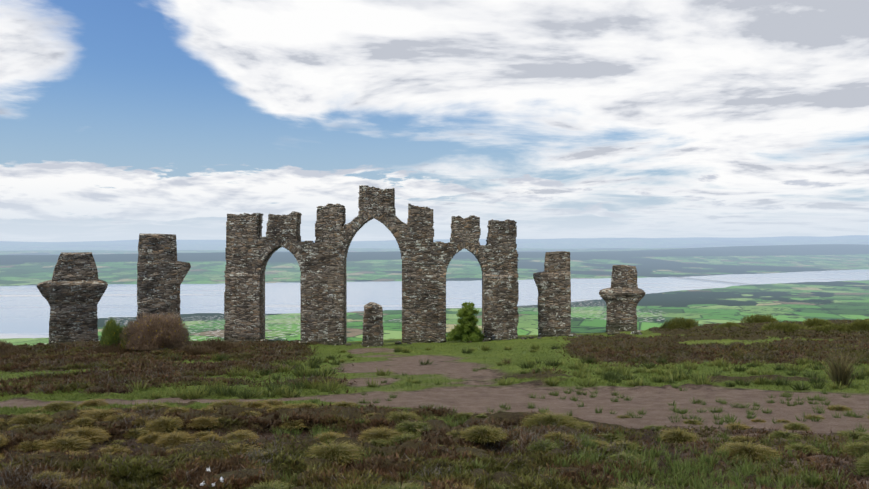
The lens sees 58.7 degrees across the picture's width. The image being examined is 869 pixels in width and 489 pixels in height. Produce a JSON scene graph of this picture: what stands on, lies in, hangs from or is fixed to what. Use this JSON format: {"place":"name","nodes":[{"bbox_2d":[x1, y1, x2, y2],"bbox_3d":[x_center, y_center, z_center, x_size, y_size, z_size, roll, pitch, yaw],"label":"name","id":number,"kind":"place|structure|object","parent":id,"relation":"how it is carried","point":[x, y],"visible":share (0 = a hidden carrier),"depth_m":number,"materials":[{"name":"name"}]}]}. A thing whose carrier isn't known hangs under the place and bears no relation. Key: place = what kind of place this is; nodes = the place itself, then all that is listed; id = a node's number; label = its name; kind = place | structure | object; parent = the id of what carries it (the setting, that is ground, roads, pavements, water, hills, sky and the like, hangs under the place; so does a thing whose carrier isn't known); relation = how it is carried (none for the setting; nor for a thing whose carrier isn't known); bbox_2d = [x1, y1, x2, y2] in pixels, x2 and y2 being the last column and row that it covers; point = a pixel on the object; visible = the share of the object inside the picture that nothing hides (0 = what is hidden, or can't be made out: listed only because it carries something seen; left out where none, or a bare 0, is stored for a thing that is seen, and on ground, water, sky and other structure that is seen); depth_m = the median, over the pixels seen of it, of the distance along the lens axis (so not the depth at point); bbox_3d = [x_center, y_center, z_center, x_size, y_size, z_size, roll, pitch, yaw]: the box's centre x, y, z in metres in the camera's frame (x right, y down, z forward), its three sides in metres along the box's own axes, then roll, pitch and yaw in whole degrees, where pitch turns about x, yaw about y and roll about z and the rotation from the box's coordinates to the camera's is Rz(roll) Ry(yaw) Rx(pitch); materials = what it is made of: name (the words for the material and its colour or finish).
{"place":"outdoors","nodes":[
{"label":"outdoors","id":0,"kind":"place"},
{"bbox_2d":[0,235,868,345],"bbox_3d":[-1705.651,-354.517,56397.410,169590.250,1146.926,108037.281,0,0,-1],"label":"distant landscape","id":1,"kind":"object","parent":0,"point":[796,278],"depth_m":8515.20,"materials":[{"name":"green plant"}]},
{"bbox_2d":[668,276,753,284],"bbox_3d":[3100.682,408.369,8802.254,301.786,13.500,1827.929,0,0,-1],"label":"bridge","id":2,"kind":"structure","parent":1,"relation":"on","point":[710,280],"depth_m":8697.77,"materials":[{"name":"grey concrete"}]},
{"bbox_2d":[0,319,868,488],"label":"hill","id":3,"kind":"structure","parent":0,"point":[471,394],"depth_m":16.63,"materials":[{"name":"green plant"}]},
{"bbox_2d":[0,340,19,349],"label":"heather bush","id":4,"kind":"object","parent":3,"relation":"on","point":[3,345],"visible":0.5,"depth_m":41.13,"materials":[{"name":"brown plant"}]},
{"bbox_2d":[0,347,33,355],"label":"heather bush","id":5,"kind":"object","parent":3,"relation":"on","point":[15,350],"visible":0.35,"depth_m":39.95,"materials":[{"name":"brown plant"}]},
{"bbox_2d":[37,252,107,343],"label":"stone pillar","id":6,"kind":"structure","parent":3,"relation":"on","point":[72,291],"depth_m":47.19,"materials":[{"name":"stone"}]},
{"bbox_2d":[97,317,123,347],"bbox_3d":[-16.932,4.603,40.689,1.541,1.818,1.357,0,0,-44],"label":"bush","id":7,"kind":"object","parent":3,"relation":"on","point":[112,330],"visible":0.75,"depth_m":40.41,"materials":[{"name":"green plant"}]},
{"bbox_2d":[92,343,132,353],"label":"heather bush","id":8,"kind":"object","parent":3,"relation":"on","point":[111,348],"visible":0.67,"depth_m":39.93,"materials":[{"name":"brown plant"}]},
{"bbox_2d":[118,324,133,349],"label":"bush","id":9,"kind":"object","parent":3,"relation":"on","point":[123,342],"visible":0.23,"depth_m":40.26,"materials":[{"name":"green plant"}]},
{"bbox_2d":[113,342,154,352],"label":"heather bush","id":10,"kind":"object","parent":3,"relation":"on","point":[131,349],"visible":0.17,"depth_m":40.27,"materials":[{"name":"brown plant"}]},
{"bbox_2d":[119,311,190,350],"bbox_3d":[-14.719,4.454,40.534,3.889,2.119,2.285,0,0,-1],"label":"bush","id":11,"kind":"object","parent":3,"relation":"on","point":[156,332],"visible":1,"depth_m":40.06,"materials":[{"name":"brown plant"}]},
{"bbox_2d":[137,233,190,322],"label":"stone pillar","id":12,"kind":"structure","parent":3,"relation":"on","point":[162,271],"depth_m":48.33,"materials":[{"name":"stone"}]},
{"bbox_2d":[0,339,356,396],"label":"heather","id":13,"kind":"object","parent":3,"relation":"on","point":[107,382],"visible":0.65,"depth_m":27.10,"materials":[{"name":"brown plant"}]},
{"bbox_2d":[177,345,217,356],"bbox_3d":[-11.424,5.112,37.109,2.247,0.680,1.882,0,0,-1],"label":"heather bush","id":14,"kind":"object","parent":3,"relation":"on","point":[192,350],"visible":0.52,"depth_m":36.88,"materials":[{"name":"brown plant"}]},
{"bbox_2d":[200,467,223,486],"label":"white flowers","id":15,"kind":"object","parent":3,"relation":"on","point":[213,484],"visible":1,"depth_m":6.34,"materials":[{"name":"white plant"}]},
{"bbox_2d":[198,337,242,351],"bbox_3d":[-11.165,5.190,39.797,2.474,1.005,1.934,0,0,-1],"label":"heather bush","id":16,"kind":"object","parent":3,"relation":"on","point":[218,344],"visible":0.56,"depth_m":39.62,"materials":[{"name":"brown plant"}]},
{"bbox_2d":[98,330,642,345],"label":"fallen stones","id":17,"kind":"object","parent":3,"relation":"on","point":[442,340],"visible":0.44,"depth_m":48.23,"materials":[{"name":"grey stone"}]},
{"bbox_2d":[224,185,518,344],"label":"stone arches","id":18,"kind":"structure","parent":3,"relation":"on","point":[250,250],"depth_m":48.94,"materials":[{"name":"stone"}]},
{"bbox_2d":[362,302,383,346],"bbox_3d":[-3.670,5.183,46.215,1.285,3.458,1.292,0,0,-5],"label":"stub","id":19,"kind":"object","parent":3,"relation":"on","point":[373,333],"visible":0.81,"depth_m":45.63,"materials":[{"name":"stone"}]},
{"bbox_2d":[0,402,868,488],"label":"heather","id":20,"kind":"object","parent":3,"relation":"on","point":[15,479],"visible":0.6,"depth_m":8.52,"materials":[{"name":"brown plant"}]},
{"bbox_2d":[0,398,868,488],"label":"grass tussocks","id":21,"kind":"object","parent":3,"relation":"on","point":[346,451],"depth_m":10.77,"materials":[{"name":"green plant"}]},
{"bbox_2d":[0,342,868,414],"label":"short grass","id":22,"kind":"structure","parent":3,"relation":"on","point":[604,382],"depth_m":19.41,"materials":[{"name":"green plant"}]},
{"bbox_2d":[445,301,486,341],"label":"larch sapling needles","id":23,"kind":"object","parent":3,"relation":"on","point":[468,323],"visible":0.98,"depth_m":47.84,"materials":[{"name":"green plant"}]},
{"bbox_2d":[117,343,868,399],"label":"grass clumps","id":24,"kind":"object","parent":3,"relation":"on","point":[608,376],"visible":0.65,"depth_m":20.72,"materials":[{"name":"green plant"}]},
{"bbox_2d":[501,357,511,364],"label":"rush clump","id":25,"kind":"object","parent":3,"relation":"on","point":[508,362],"visible":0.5,"depth_m":26.34,"materials":[{"name":"green plant"}]},
{"bbox_2d":[533,251,570,336],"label":"stone pillar","id":26,"kind":"structure","parent":3,"relation":"on","point":[552,281],"depth_m":49.90,"materials":[{"name":"stone"}]},
{"bbox_2d":[267,365,868,488],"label":"grass wisps","id":27,"kind":"object","parent":3,"relation":"on","point":[687,467],"depth_m":9.52,"materials":[{"name":"green plant"}]},
{"bbox_2d":[599,265,645,332],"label":"stone pillar","id":28,"kind":"structure","parent":3,"relation":"on","point":[623,295],"depth_m":51.02,"materials":[{"name":"stone"}]},
{"bbox_2d":[660,316,698,328],"bbox_3d":[16.660,5.334,52.338,2.988,1.043,1.977,0,0,-1],"label":"heather bush","id":29,"kind":"object","parent":3,"relation":"on","point":[680,323],"visible":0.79,"depth_m":52.05,"materials":[{"name":"green plant"}]},
{"bbox_2d":[529,319,868,374],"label":"heather","id":30,"kind":"object","parent":3,"relation":"on","point":[733,354],"visible":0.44,"depth_m":30.45,"materials":[{"name":"brown plant"}]},
{"bbox_2d":[712,321,747,328],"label":"heather bush","id":31,"kind":"object","parent":3,"relation":"on","point":[728,324],"visible":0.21,"depth_m":48.53,"materials":[{"name":"green plant"}]},
{"bbox_2d":[740,314,778,322],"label":"heather bush","id":32,"kind":"object","parent":3,"relation":"on","point":[756,318],"visible":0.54,"depth_m":57.77,"materials":[{"name":"green plant"}]},
{"bbox_2d":[759,321,810,331],"bbox_3d":[20.173,4.720,44.413,3.237,0.706,1.909,0,0,-1],"label":"heather bush","id":33,"kind":"object","parent":3,"relation":"on","point":[787,327],"visible":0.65,"depth_m":44.18,"materials":[{"name":"green plant"}]},
{"bbox_2d":[802,317,832,326],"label":"heather bush","id":34,"kind":"object","parent":3,"relation":"on","point":[811,322],"visible":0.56,"depth_m":47.77,"materials":[{"name":"green plant"}]},
{"bbox_2d":[810,323,857,332],"bbox_3d":[22.831,4.759,43.728,3.243,0.766,1.865,0,0,-1],"label":"heather bush","id":35,"kind":"object","parent":3,"relation":"on","point":[842,327],"visible":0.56,"depth_m":43.51,"materials":[{"name":"green plant"}]},
{"bbox_2d":[812,348,866,386],"bbox_3d":[9.525,2.877,18.070,1.169,1.002,1.464,0,0,-1],"label":"rush clump","id":36,"kind":"object","parent":3,"relation":"on","point":[840,373],"visible":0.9,"depth_m":18.02,"materials":[{"name":"green plant"}]},
{"bbox_2d":[849,319,868,331],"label":"heather bush","id":37,"kind":"object","parent":3,"relation":"on","point":[860,324],"visible":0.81,"depth_m":43.16,"materials":[{"name":"green plant"}]},
{"bbox_2d":[0,0,868,241],"label":"sky","id":38,"kind":"structure","parent":0,"point":[120,119],"materials":[{"name":"white"}]}
]}

